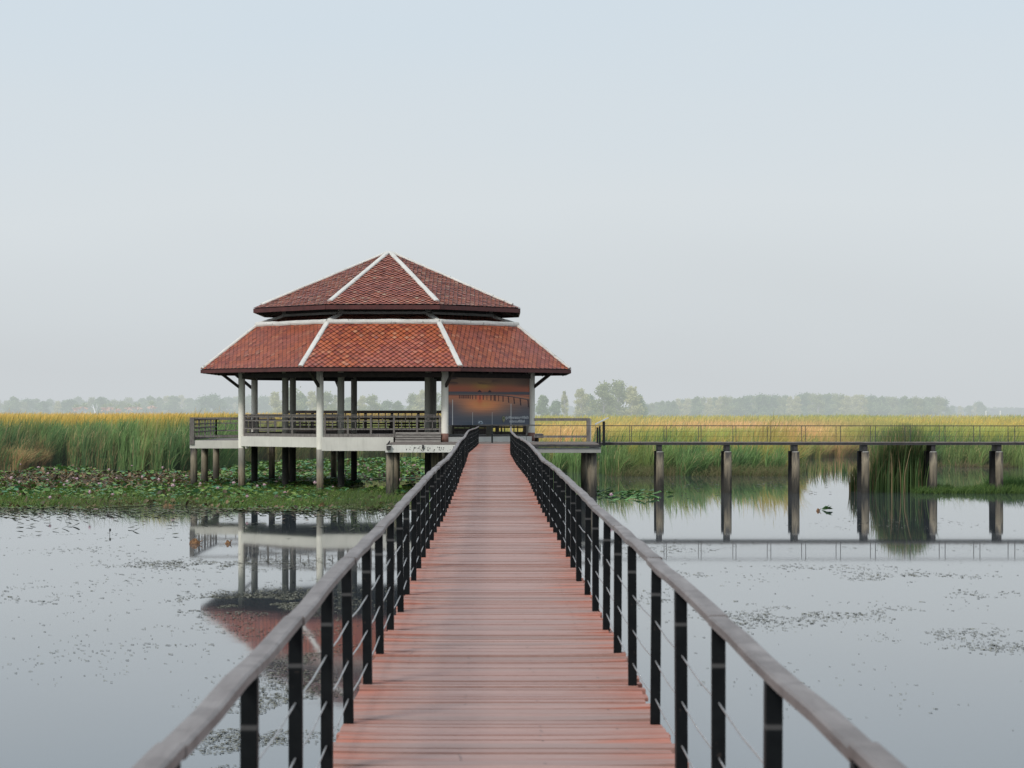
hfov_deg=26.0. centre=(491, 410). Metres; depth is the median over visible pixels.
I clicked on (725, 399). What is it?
tree
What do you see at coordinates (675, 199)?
sky
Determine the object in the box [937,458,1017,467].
dry grass
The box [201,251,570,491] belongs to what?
pavilion
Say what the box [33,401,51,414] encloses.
tree
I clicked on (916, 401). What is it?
tree
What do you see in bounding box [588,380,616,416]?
tree
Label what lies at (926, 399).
tree
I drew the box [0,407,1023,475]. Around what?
reeds
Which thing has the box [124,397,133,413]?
tree
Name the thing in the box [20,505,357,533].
floating leaves
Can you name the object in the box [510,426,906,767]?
railing
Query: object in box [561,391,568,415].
tree
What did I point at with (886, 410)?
tree
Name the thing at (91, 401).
tree
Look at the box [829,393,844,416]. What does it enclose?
tree
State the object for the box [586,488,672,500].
lotus leaves
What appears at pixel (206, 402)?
tree
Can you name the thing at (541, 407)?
tree
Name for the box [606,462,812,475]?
dry grass
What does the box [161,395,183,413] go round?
tree
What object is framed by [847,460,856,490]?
reed tuft
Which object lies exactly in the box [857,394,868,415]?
tree
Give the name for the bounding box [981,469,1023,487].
grass
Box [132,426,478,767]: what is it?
railing
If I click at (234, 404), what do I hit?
tree
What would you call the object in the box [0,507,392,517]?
floating leaves
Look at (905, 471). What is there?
reed clump
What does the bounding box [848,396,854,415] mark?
tree
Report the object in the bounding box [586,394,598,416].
tree
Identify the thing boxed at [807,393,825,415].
tree
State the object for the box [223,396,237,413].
tree
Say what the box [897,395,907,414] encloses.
tree
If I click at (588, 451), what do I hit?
landing platform
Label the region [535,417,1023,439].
reed underlayer
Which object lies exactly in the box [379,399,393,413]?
tree
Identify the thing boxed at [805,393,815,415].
tree
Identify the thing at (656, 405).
tree
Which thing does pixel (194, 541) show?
dead leaf
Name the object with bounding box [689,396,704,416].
tree
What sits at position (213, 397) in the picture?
tree
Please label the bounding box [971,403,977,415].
tree
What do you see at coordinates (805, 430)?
railing
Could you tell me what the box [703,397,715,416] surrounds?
tree
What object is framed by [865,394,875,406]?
tree
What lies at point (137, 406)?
palm tree
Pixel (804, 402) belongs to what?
tree
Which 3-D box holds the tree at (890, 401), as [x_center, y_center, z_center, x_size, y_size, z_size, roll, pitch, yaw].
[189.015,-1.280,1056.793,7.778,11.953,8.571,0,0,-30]
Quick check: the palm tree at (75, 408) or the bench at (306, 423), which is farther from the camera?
the palm tree at (75, 408)
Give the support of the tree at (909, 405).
on the terrain
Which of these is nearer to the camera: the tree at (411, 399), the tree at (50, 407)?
the tree at (411, 399)
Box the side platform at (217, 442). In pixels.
[190,417,275,484]
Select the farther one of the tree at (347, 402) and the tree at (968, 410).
the tree at (968, 410)
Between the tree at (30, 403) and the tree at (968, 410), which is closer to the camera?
the tree at (30, 403)
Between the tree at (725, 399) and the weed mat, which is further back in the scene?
the tree at (725, 399)
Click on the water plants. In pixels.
(716, 484)
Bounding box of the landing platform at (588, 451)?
[385,442,600,496]
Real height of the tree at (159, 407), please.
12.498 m
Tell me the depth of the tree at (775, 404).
979.36 m
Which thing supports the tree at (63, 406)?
on the terrain
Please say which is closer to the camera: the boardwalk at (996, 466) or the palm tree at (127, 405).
the boardwalk at (996, 466)
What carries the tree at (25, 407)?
on the terrain
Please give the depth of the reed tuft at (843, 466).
158.71 m
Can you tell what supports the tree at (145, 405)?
on the terrain
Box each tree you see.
[0,400,8,413]
[2,396,22,413]
[19,401,28,413]
[20,398,36,413]
[31,398,39,413]
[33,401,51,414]
[46,398,54,413]
[52,400,63,413]
[60,400,66,412]
[61,398,79,413]
[71,404,80,412]
[75,396,83,412]
[78,403,88,413]
[86,396,98,413]
[91,396,109,414]
[101,403,106,411]
[106,402,114,413]
[108,399,119,413]
[113,405,121,412]
[117,400,126,413]
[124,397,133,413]
[124,402,132,413]
[133,402,142,414]
[135,398,145,412]
[139,395,158,413]
[147,401,156,413]
[153,397,164,414]
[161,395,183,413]
[162,395,169,413]
[179,395,186,408]
[182,398,193,413]
[191,398,200,412]
[195,394,215,414]
[208,393,221,413]
[213,398,227,413]
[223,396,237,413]
[232,396,237,409]
[233,397,250,413]
[245,394,250,409]
[245,399,265,413]
[250,395,271,411]
[265,391,281,413]
[281,384,305,409]
[296,393,308,413]
[305,390,315,413]
[315,390,336,413]
[332,395,336,413]
[344,397,350,409]
[357,395,367,413]
[360,393,380,413]
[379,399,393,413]
[390,400,404,413]
[405,392,419,413]
[410,389,424,409]
[437,393,440,409]
[535,395,550,417]
[549,399,561,416]
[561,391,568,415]
[572,388,594,416]
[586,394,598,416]
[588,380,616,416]
[607,379,628,416]
[620,385,646,417]
[638,394,648,416]
[645,404,652,417]
[649,403,656,416]
[654,402,659,416]
[655,400,667,416]
[665,400,671,415]
[668,400,680,417]
[675,398,684,416]
[682,398,691,415]
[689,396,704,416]
[699,397,707,415]
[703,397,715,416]
[710,397,718,415]
[712,396,726,416]
[719,395,734,416]
[729,398,742,417]
[733,397,747,416]
[737,395,753,417]
[750,392,771,416]
[751,395,759,414]
[765,394,780,416]
[776,396,786,415]
[782,395,788,417]
[785,396,793,416]
[786,395,802,416]
[793,392,810,416]
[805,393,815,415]
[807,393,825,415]
[823,393,836,416]
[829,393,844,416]
[839,395,851,415]
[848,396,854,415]
[850,394,859,415]
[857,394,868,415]
[864,397,875,417]
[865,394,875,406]
[870,397,883,416]
[879,396,891,416]
[885,396,895,415]
[891,396,899,415]
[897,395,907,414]
[901,398,917,416]
[910,397,925,416]
[919,399,929,417]
[924,396,930,406]
[924,397,935,417]
[932,396,947,417]
[940,397,952,417]
[949,405,957,415]
[957,406,963,416]
[964,405,973,416]
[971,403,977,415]
[973,401,985,415]
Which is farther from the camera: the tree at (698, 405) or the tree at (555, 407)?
the tree at (698, 405)
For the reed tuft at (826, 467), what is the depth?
157.11 m
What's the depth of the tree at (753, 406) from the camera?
1037.15 m
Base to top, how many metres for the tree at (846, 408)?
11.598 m
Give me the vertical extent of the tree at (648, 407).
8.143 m
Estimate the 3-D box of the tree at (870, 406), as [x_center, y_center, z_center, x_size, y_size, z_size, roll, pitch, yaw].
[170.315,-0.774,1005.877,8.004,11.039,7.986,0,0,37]
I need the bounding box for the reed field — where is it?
[0,408,1023,441]
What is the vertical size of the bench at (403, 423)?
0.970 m
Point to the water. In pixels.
(122, 702)
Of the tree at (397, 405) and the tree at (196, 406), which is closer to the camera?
the tree at (397, 405)
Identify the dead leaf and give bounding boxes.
[189,539,202,543]
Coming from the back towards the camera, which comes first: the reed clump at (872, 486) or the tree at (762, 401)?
the tree at (762, 401)
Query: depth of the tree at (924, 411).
974.10 m
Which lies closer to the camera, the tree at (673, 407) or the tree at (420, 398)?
the tree at (420, 398)
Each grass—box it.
[0,484,429,508]
[14,485,212,509]
[315,481,403,510]
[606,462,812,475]
[910,481,1023,493]
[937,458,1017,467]
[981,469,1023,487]
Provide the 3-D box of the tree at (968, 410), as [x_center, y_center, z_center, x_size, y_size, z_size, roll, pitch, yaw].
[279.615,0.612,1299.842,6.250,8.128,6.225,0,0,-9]
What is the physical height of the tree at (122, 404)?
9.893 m
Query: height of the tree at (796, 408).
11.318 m
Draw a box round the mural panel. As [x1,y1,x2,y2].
[448,377,529,425]
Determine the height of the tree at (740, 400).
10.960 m
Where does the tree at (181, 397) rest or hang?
on the terrain
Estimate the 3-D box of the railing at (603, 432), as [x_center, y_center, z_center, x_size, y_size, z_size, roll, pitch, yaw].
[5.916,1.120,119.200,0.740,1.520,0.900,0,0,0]
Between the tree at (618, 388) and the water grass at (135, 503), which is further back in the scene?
the tree at (618, 388)
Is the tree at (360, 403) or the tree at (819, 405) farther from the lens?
the tree at (819, 405)
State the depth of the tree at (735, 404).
998.19 m
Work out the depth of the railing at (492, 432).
116.17 m
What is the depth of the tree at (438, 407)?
699.61 m
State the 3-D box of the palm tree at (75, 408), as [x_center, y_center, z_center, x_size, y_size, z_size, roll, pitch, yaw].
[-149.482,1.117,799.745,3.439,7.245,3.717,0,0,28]
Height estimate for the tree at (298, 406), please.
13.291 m
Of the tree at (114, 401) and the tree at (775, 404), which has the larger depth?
the tree at (114, 401)
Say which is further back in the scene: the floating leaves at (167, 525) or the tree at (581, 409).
the tree at (581, 409)
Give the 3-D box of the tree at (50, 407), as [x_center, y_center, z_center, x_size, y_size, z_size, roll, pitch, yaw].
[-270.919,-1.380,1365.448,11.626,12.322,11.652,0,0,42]
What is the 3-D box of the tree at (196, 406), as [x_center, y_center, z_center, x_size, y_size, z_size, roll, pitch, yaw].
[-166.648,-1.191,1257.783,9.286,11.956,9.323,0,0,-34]
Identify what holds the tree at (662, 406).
on the terrain
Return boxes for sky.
[0,0,1023,407]
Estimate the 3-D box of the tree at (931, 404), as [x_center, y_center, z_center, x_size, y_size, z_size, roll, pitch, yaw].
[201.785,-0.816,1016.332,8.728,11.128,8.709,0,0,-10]
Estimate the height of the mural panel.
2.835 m
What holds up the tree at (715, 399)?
on the terrain
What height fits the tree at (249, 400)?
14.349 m
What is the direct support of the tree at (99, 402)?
on the terrain
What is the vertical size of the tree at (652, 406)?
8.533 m
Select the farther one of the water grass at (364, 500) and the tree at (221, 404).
the tree at (221, 404)
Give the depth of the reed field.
355.20 m
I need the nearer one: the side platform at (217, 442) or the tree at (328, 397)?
the side platform at (217, 442)
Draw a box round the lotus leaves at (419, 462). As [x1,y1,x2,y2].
[0,456,429,510]
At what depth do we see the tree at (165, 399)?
1217.07 m
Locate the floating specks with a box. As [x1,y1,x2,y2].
[0,518,1023,767]
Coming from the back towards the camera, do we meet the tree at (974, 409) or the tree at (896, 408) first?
the tree at (974, 409)
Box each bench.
[289,418,315,426]
[389,418,424,433]
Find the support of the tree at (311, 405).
on the terrain
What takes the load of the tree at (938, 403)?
on the terrain
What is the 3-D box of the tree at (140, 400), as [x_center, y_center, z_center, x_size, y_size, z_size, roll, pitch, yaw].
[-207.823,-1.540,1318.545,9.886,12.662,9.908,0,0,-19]
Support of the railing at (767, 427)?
on the boardwalk at (996, 466)
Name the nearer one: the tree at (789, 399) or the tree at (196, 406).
the tree at (789, 399)
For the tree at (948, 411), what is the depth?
1066.60 m
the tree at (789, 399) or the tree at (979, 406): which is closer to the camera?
the tree at (789, 399)
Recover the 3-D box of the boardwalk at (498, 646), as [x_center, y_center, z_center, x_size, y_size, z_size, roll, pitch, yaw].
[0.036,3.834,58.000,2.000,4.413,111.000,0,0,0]
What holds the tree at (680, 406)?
on the terrain
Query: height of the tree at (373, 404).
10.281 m
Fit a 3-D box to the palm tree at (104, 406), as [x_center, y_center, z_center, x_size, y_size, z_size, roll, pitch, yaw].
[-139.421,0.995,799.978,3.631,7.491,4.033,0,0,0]
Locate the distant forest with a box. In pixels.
[0,403,1023,415]
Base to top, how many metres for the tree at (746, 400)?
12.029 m
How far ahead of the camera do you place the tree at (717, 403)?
962.61 m
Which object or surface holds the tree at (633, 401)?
on the terrain
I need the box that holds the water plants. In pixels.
[609,476,848,493]
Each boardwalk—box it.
[333,444,688,767]
[595,442,1023,492]
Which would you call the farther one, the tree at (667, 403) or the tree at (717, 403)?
the tree at (667, 403)
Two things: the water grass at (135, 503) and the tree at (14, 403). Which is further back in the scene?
the tree at (14, 403)
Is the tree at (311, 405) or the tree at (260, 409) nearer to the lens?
the tree at (311, 405)
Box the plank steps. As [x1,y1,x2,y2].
[395,432,440,441]
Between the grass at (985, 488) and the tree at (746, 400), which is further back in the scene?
the tree at (746, 400)
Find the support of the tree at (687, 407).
on the terrain
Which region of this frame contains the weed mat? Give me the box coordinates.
[0,460,429,511]
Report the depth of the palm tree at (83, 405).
799.78 m
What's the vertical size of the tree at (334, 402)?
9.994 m
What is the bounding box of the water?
[0,456,1023,767]
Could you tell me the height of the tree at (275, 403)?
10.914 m
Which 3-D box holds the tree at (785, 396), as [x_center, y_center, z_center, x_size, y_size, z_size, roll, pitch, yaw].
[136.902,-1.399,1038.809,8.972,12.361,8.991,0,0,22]
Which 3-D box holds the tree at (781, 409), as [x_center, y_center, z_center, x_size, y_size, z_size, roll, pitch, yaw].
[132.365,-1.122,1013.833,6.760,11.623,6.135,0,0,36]
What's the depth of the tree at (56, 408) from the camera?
1061.41 m
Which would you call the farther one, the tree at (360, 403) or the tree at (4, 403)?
the tree at (4, 403)
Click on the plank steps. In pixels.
(418, 436)
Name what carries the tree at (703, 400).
on the terrain
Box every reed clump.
[868,422,938,493]
[869,436,896,491]
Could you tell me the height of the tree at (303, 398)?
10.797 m
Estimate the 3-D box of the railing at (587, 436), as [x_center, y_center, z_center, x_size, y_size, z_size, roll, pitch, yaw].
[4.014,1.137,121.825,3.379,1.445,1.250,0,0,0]
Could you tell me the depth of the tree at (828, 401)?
1029.56 m
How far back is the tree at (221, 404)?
1058.74 m
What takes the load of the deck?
on the lake bed
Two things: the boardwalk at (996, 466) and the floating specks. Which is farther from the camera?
the boardwalk at (996, 466)
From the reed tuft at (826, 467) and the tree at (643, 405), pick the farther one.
the tree at (643, 405)
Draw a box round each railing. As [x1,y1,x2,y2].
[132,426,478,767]
[477,425,513,442]
[478,425,1023,441]
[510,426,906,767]
[534,418,590,441]
[595,417,608,445]
[607,425,1014,441]
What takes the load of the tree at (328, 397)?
on the terrain
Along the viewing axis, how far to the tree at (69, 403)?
1088.36 m
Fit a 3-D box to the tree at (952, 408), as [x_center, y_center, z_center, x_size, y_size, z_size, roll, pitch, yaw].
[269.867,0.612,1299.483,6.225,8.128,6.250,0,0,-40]
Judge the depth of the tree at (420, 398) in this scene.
699.16 m
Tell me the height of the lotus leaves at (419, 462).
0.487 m
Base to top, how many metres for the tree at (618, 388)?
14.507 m
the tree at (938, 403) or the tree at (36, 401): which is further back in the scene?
the tree at (36, 401)
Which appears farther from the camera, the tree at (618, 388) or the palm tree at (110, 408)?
the palm tree at (110, 408)
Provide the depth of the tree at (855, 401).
1002.82 m
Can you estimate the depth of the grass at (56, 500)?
107.14 m
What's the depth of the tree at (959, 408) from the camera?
1299.68 m
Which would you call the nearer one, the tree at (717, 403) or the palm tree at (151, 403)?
the palm tree at (151, 403)
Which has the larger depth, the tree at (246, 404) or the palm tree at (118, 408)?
the tree at (246, 404)
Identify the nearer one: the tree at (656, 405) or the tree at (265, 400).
the tree at (656, 405)
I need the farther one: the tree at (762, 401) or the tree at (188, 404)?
the tree at (188, 404)
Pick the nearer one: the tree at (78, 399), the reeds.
the reeds
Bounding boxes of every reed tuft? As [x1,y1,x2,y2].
[802,460,807,471]
[821,458,831,472]
[841,458,850,472]
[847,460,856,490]
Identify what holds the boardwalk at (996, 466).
on the lake bed
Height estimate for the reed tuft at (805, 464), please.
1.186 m
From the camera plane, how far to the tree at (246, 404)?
1244.43 m
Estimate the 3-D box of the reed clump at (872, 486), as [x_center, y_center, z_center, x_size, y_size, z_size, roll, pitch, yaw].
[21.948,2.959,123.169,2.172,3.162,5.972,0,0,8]
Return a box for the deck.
[269,410,542,480]
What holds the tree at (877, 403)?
on the terrain

